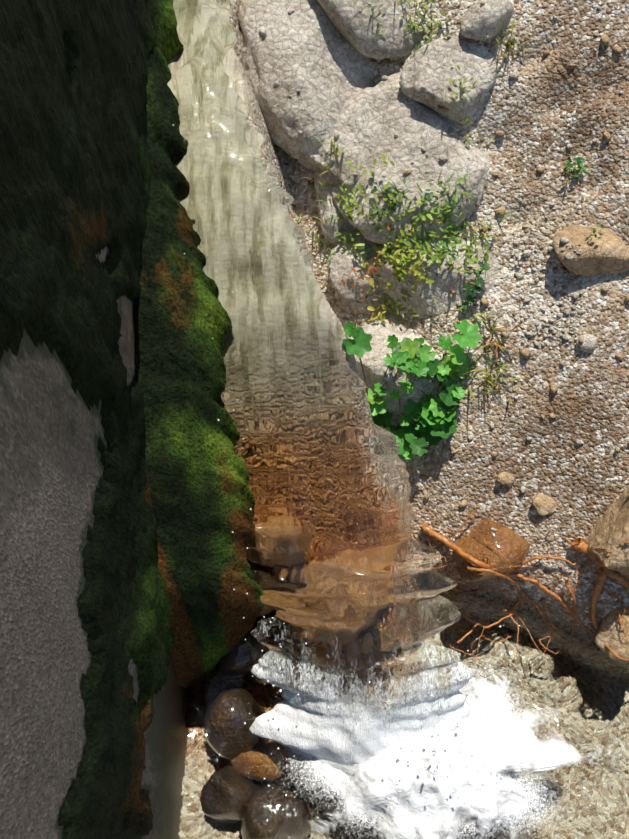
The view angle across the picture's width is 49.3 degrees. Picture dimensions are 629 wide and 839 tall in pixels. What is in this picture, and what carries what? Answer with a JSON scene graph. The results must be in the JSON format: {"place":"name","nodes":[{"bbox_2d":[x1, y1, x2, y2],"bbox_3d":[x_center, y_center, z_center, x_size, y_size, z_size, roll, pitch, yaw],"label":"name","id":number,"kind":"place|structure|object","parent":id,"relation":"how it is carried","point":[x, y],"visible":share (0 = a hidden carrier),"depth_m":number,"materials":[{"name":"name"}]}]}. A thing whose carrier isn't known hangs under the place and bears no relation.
{"place":"outdoors","nodes":[
{"label":"outdoors","id":0,"kind":"place"},
{"bbox_2d":[167,0,628,647],"bbox_3d":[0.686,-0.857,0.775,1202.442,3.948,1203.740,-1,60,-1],"label":"ground","id":1,"kind":"structure","parent":0,"point":[535,116],"depth_m":1.77,"materials":[{"name":"beige gravel"}]},
{"bbox_2d":[0,0,174,838],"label":"moss carpet","id":2,"kind":"object","parent":1,"relation":"on","point":[75,175],"visible":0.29,"depth_m":1.13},
{"bbox_2d":[0,245,181,838],"bbox_3d":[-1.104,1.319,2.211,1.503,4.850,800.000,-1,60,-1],"label":"concrete wall","id":3,"kind":"structure","parent":1,"relation":"on","point":[51,465],"depth_m":0.93,"materials":[{"name":"grey concrete"}]},
{"bbox_2d":[133,0,263,688],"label":"moss ledge","id":4,"kind":"object","parent":1,"relation":"on","point":[196,482],"visible":0.83,"depth_m":1.53,"materials":[{"name":"green plant"}]},
{"bbox_2d":[213,693,248,732],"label":"cobble","id":5,"kind":"object","parent":1,"relation":"on","point":[230,713],"visible":0.29,"depth_m":1.83,"materials":[{"name":"brown stone"}]},
{"bbox_2d":[217,628,269,674],"bbox_3d":[-0.203,0.663,1.961,0.164,0.240,0.144,-1,60,-1],"label":"rock","id":6,"kind":"object","parent":1,"relation":"on","point":[243,656],"visible":0.4,"depth_m":1.86,"materials":[{"name":"black stone"}]},
{"bbox_2d":[258,606,274,615],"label":"cobble","id":7,"kind":"object","parent":1,"relation":"on","point":[266,610],"visible":0.04,"depth_m":1.84,"materials":[{"name":"stone"}]},
{"bbox_2d":[238,0,373,172],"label":"boulder","id":8,"kind":"object","parent":1,"relation":"on","point":[314,55],"visible":0.54,"depth_m":1.79,"materials":[{"name":"stone"}]},
{"bbox_2d":[317,0,417,59],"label":"rock","id":9,"kind":"object","parent":8,"relation":"on","point":[351,21],"visible":0.69,"depth_m":1.76,"materials":[{"name":"stone"}]},
{"bbox_2d":[165,0,479,774],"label":"stream","id":10,"kind":"structure","parent":1,"relation":"on","point":[355,600],"depth_m":1.58,"materials":[{"name":"clear liquid"}]},
{"bbox_2d":[314,166,352,244],"bbox_3d":[0.069,-0.618,1.906,0.139,0.148,0.235,-1,60,-1],"label":"rock","id":11,"kind":"object","parent":1,"relation":"on","point":[331,227],"visible":0.52,"depth_m":1.88,"materials":[{"name":"stone"}]},
{"bbox_2d":[327,228,388,312],"bbox_3d":[0.158,-0.420,1.931,0.247,0.174,0.229,-1,60,-1],"label":"rock","id":12,"kind":"object","parent":1,"relation":"on","point":[341,266],"visible":0.38,"depth_m":1.88,"materials":[{"name":"stone"}]},
{"bbox_2d":[347,312,442,421],"bbox_3d":[0.256,-0.153,1.920,0.400,0.194,0.275,-1,60,-1],"label":"rock","id":13,"kind":"object","parent":1,"relation":"on","point":[379,331],"visible":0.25,"depth_m":1.84,"materials":[{"name":"stone"}]},
{"bbox_2d":[329,72,490,245],"bbox_3d":[0.259,-0.688,1.830,0.444,0.256,0.401,-1,60,-1],"label":"boulder","id":14,"kind":"object","parent":1,"relation":"on","point":[378,116],"visible":0.65,"depth_m":1.78,"materials":[{"name":"stone"}]},
{"bbox_2d":[302,114,363,187],"bbox_3d":[0.118,-0.743,1.879,0.294,0.198,0.256,-35,66,-19],"label":"rock","id":15,"kind":"object","parent":14,"relation":"on","point":[339,168],"visible":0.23,"depth_m":1.81,"materials":[{"name":"stone"}]},
{"bbox_2d":[342,319,481,459],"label":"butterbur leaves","id":16,"kind":"object","parent":1,"relation":"on","point":[438,424],"visible":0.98,"depth_m":1.80,"materials":[{"name":"green plant"}]},
{"bbox_2d":[366,232,498,316],"bbox_3d":[0.331,-0.390,1.843,0.408,0.164,0.197,10,61,6],"label":"rock","id":17,"kind":"object","parent":1,"relation":"on","point":[439,288],"visible":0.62,"depth_m":1.80,"materials":[{"name":"stone"}]},
{"bbox_2d":[259,2,628,592],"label":"pebbles","id":18,"kind":"object","parent":1,"relation":"on","point":[444,158],"visible":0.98,"depth_m":1.77,"materials":[{"name":"stone"}]},
{"bbox_2d":[399,36,498,123],"bbox_3d":[0.371,-0.867,1.763,0.308,0.156,0.189,-1,60,-1],"label":"rock","id":19,"kind":"object","parent":1,"relation":"on","point":[429,66],"visible":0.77,"depth_m":1.73,"materials":[{"name":"stone"}]},
{"bbox_2d":[297,0,601,405],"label":"grass tufts","id":20,"kind":"object","parent":1,"relation":"on","point":[465,271],"visible":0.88,"depth_m":1.79,"materials":[{"name":"green plant"}]},
{"bbox_2d":[327,0,602,323],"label":"herbs","id":21,"kind":"object","parent":1,"relation":"on","point":[442,243],"visible":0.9,"depth_m":1.78,"materials":[{"name":"green plant"}]},
{"bbox_2d":[461,262,490,310],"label":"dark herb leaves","id":22,"kind":"object","parent":1,"relation":"on","point":[469,288],"visible":0.96,"depth_m":1.77,"materials":[{"name":"green plant"}]},
{"bbox_2d":[460,0,514,39],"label":"rock","id":23,"kind":"object","parent":1,"relation":"on","point":[491,18],"visible":0.92,"depth_m":1.68,"materials":[{"name":"stone"}]},
{"bbox_2d":[452,519,529,581],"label":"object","id":24,"kind":"object","parent":1,"relation":"on","point":[512,547],"visible":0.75,"depth_m":1.84,"materials":[{"name":"brown rock"}]},
{"bbox_2d":[497,472,513,485],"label":"stone","id":25,"kind":"object","parent":1,"relation":"on","point":[505,478],"visible":1,"depth_m":1.83,"materials":[{"name":"beige stone"}]},
{"bbox_2d":[532,493,556,515],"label":"pebble","id":26,"kind":"object","parent":1,"relation":"on","point":[542,504],"visible":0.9,"depth_m":1.82,"materials":[{"name":"beige stone"}]},
{"bbox_2d":[511,240,583,348],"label":"pebbles","id":27,"kind":"object","parent":1,"relation":"on","point":[549,282],"visible":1,"depth_m":1.75,"materials":[{"name":"stone"}]},
{"bbox_2d":[576,334,596,352],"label":"stone","id":28,"kind":"object","parent":1,"relation":"on","point":[588,344],"visible":0.96,"depth_m":1.71,"materials":[{"name":"stone"}]},
{"bbox_2d":[552,225,628,276],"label":"stone","id":29,"kind":"object","parent":1,"relation":"on","point":[608,252],"visible":1,"depth_m":1.68,"materials":[{"name":"beige stone"}]},
{"bbox_2d":[585,488,628,575],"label":"rock","id":30,"kind":"object","parent":1,"relation":"on","point":[609,532],"visible":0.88,"depth_m":1.70,"materials":[{"name":"brown stone"}]},
{"bbox_2d":[420,509,628,667],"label":"tree roots","id":31,"kind":"object","parent":30,"relation":"on","point":[579,544],"visible":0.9,"depth_m":1.85,"materials":[{"name":"brown plant"}]},
{"bbox_2d":[595,606,628,665],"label":"rock","id":32,"kind":"object","parent":1,"relation":"on","point":[616,639],"visible":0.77,"depth_m":1.80,"materials":[{"name":"beige stone"}]},
{"bbox_2d":[172,591,628,838],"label":"pool water","id":33,"kind":"structure","parent":0,"point":[223,790],"depth_m":1.79,"materials":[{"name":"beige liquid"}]},
{"bbox_2d":[173,82,528,818],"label":"spray droplets","id":34,"kind":"object","parent":33,"relation":"on","point":[369,682],"visible":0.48,"depth_m":1.64,"materials":[{"name":"white liquid"}]},
{"bbox_2d":[308,669,611,838],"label":"water foam","id":35,"kind":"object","parent":33,"relation":"on","point":[500,737],"depth_m":1.70,"materials":[{"name":"white liquid"}]},
{"bbox_2d":[387,724,502,802],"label":"water droplets","id":36,"kind":"object","parent":35,"relation":"on","point":[434,755],"visible":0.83,"depth_m":1.65,"materials":[{"name":"white liquid"}]}
]}

